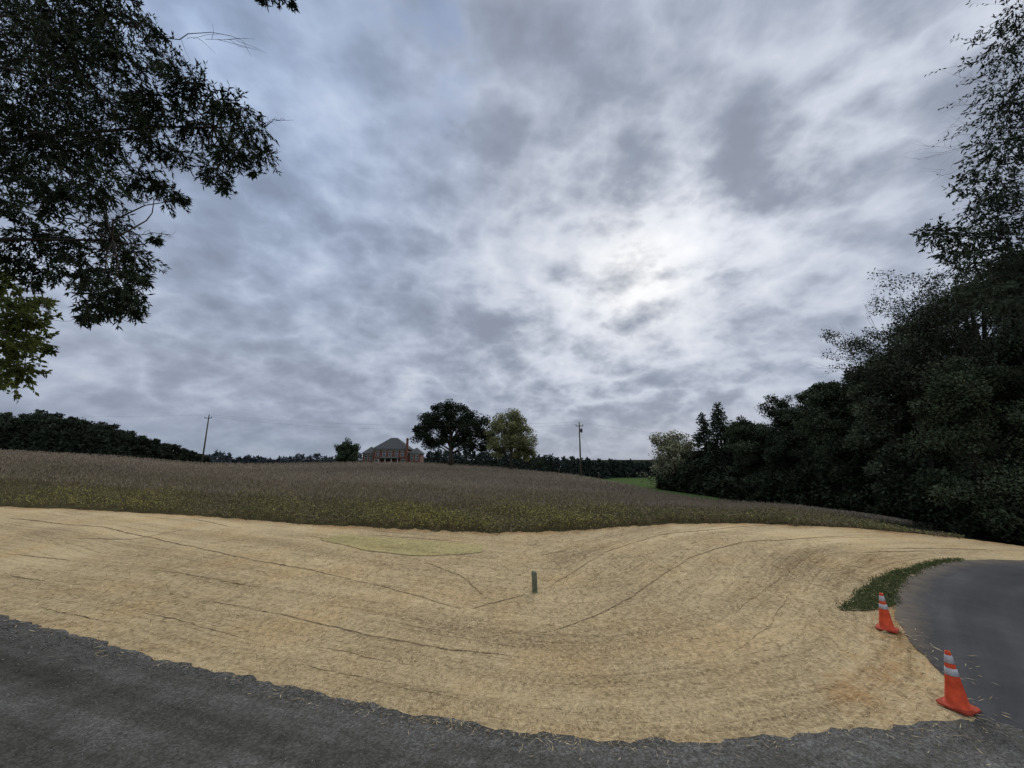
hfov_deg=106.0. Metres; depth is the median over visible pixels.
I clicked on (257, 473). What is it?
dry weeds
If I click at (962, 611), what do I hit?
asphalt road
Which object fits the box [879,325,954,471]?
woodland tree
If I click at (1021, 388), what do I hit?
woodland tree
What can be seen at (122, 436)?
skyline tree
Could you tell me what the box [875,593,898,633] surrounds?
traffic cone
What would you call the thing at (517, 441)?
maple tree
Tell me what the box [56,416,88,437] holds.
skyline tree
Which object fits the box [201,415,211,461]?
utility pole
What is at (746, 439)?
woodland tree
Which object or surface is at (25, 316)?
oak tree
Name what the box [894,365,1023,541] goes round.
woodland tree
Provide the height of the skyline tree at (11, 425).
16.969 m
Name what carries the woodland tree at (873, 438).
on the ground at (633, 481)
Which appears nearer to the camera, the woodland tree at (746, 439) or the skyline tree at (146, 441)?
the woodland tree at (746, 439)
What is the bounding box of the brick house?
[361,438,424,462]
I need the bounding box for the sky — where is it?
[0,0,1023,459]
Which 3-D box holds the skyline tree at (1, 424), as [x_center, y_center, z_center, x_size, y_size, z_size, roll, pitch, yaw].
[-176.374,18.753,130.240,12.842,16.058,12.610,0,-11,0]
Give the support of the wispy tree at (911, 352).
on the ground at (633, 481)
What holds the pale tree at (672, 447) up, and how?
on the ground at (633, 481)
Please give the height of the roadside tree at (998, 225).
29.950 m
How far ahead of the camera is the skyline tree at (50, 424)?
131.27 m
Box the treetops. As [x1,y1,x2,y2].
[205,450,424,463]
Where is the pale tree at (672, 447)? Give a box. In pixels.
[636,430,697,488]
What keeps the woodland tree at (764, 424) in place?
on the ground at (633, 481)
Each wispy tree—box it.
[808,293,981,523]
[854,237,1023,438]
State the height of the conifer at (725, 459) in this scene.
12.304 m
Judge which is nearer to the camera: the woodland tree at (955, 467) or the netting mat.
the netting mat
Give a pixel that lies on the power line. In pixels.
(411, 429)
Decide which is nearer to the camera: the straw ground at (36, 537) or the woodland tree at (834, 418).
the straw ground at (36, 537)
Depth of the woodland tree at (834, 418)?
33.03 m
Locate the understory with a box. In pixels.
[655,447,1023,544]
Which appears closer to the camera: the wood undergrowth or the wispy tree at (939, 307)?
the wispy tree at (939, 307)
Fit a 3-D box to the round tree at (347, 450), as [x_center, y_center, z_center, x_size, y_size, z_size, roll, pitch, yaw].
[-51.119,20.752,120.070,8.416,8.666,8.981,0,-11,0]
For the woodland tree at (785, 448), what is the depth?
40.87 m
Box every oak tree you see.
[0,264,63,402]
[409,398,496,465]
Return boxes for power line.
[217,417,575,429]
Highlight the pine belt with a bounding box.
[423,449,666,478]
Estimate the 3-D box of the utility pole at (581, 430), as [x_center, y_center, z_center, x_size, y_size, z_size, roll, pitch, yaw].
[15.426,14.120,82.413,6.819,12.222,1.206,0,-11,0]
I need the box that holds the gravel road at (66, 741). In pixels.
[0,615,1023,767]
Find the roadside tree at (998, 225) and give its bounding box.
[905,0,1023,348]
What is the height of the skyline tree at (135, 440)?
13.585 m
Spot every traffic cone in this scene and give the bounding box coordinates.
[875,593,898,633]
[936,650,980,715]
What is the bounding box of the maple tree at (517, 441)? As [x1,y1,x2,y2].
[484,408,538,469]
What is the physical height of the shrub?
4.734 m
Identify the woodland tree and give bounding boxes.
[722,415,772,492]
[754,394,815,478]
[755,422,772,472]
[790,389,833,507]
[791,380,877,490]
[837,370,904,505]
[841,351,933,503]
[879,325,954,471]
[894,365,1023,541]
[913,283,1023,480]
[914,244,1023,502]
[970,267,1023,442]
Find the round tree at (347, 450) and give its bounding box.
[334,437,361,462]
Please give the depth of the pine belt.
198.97 m
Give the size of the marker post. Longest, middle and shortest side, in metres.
0.668 x 0.116 x 0.093 m
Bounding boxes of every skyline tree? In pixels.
[0,412,17,424]
[0,418,7,431]
[1,409,65,440]
[3,413,38,441]
[25,416,77,451]
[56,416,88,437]
[74,421,98,433]
[78,421,123,448]
[113,429,131,445]
[124,430,146,457]
[137,435,155,458]
[145,438,164,457]
[159,443,175,459]
[171,444,183,460]
[188,450,198,455]
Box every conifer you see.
[690,412,717,470]
[699,402,748,480]
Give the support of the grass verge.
on the straw ground at (36, 537)
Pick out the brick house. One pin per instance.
(395, 449)
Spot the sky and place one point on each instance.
(639, 216)
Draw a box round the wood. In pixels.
[693,357,1022,514]
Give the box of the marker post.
[532,571,537,592]
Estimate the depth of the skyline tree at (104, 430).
139.09 m
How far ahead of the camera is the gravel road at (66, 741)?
4.53 m
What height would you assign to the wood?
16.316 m
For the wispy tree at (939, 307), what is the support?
on the ground at (633, 481)
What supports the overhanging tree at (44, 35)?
on the ground at (633, 481)
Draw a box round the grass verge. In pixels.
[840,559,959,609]
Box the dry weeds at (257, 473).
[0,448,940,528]
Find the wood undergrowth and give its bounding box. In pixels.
[0,429,210,463]
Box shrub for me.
[528,455,544,467]
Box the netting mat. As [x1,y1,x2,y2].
[321,534,482,555]
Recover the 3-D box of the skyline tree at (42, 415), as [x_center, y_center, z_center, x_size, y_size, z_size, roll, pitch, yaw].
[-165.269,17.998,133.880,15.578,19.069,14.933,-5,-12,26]
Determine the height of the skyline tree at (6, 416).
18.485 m
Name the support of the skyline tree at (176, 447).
on the ground at (633, 481)
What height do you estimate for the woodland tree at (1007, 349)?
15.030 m
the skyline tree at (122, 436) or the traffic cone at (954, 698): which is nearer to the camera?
the traffic cone at (954, 698)
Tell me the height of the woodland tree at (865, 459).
14.783 m
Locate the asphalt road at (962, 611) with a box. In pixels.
[894,559,1023,730]
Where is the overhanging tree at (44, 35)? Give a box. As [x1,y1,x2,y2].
[0,0,299,330]
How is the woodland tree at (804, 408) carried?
on the ground at (633, 481)
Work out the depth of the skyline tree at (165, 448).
161.25 m
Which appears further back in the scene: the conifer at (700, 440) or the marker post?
the conifer at (700, 440)
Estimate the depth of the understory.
29.37 m
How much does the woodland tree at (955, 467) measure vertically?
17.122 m
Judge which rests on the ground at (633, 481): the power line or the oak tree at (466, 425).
the oak tree at (466, 425)
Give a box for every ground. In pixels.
[0,452,1023,545]
[0,506,1023,742]
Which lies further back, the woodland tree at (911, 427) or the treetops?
the treetops
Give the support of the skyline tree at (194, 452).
on the ground at (633, 481)
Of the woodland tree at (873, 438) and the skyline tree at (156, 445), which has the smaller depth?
the woodland tree at (873, 438)
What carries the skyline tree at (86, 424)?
on the ground at (633, 481)
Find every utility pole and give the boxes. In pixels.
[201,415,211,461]
[572,422,598,475]

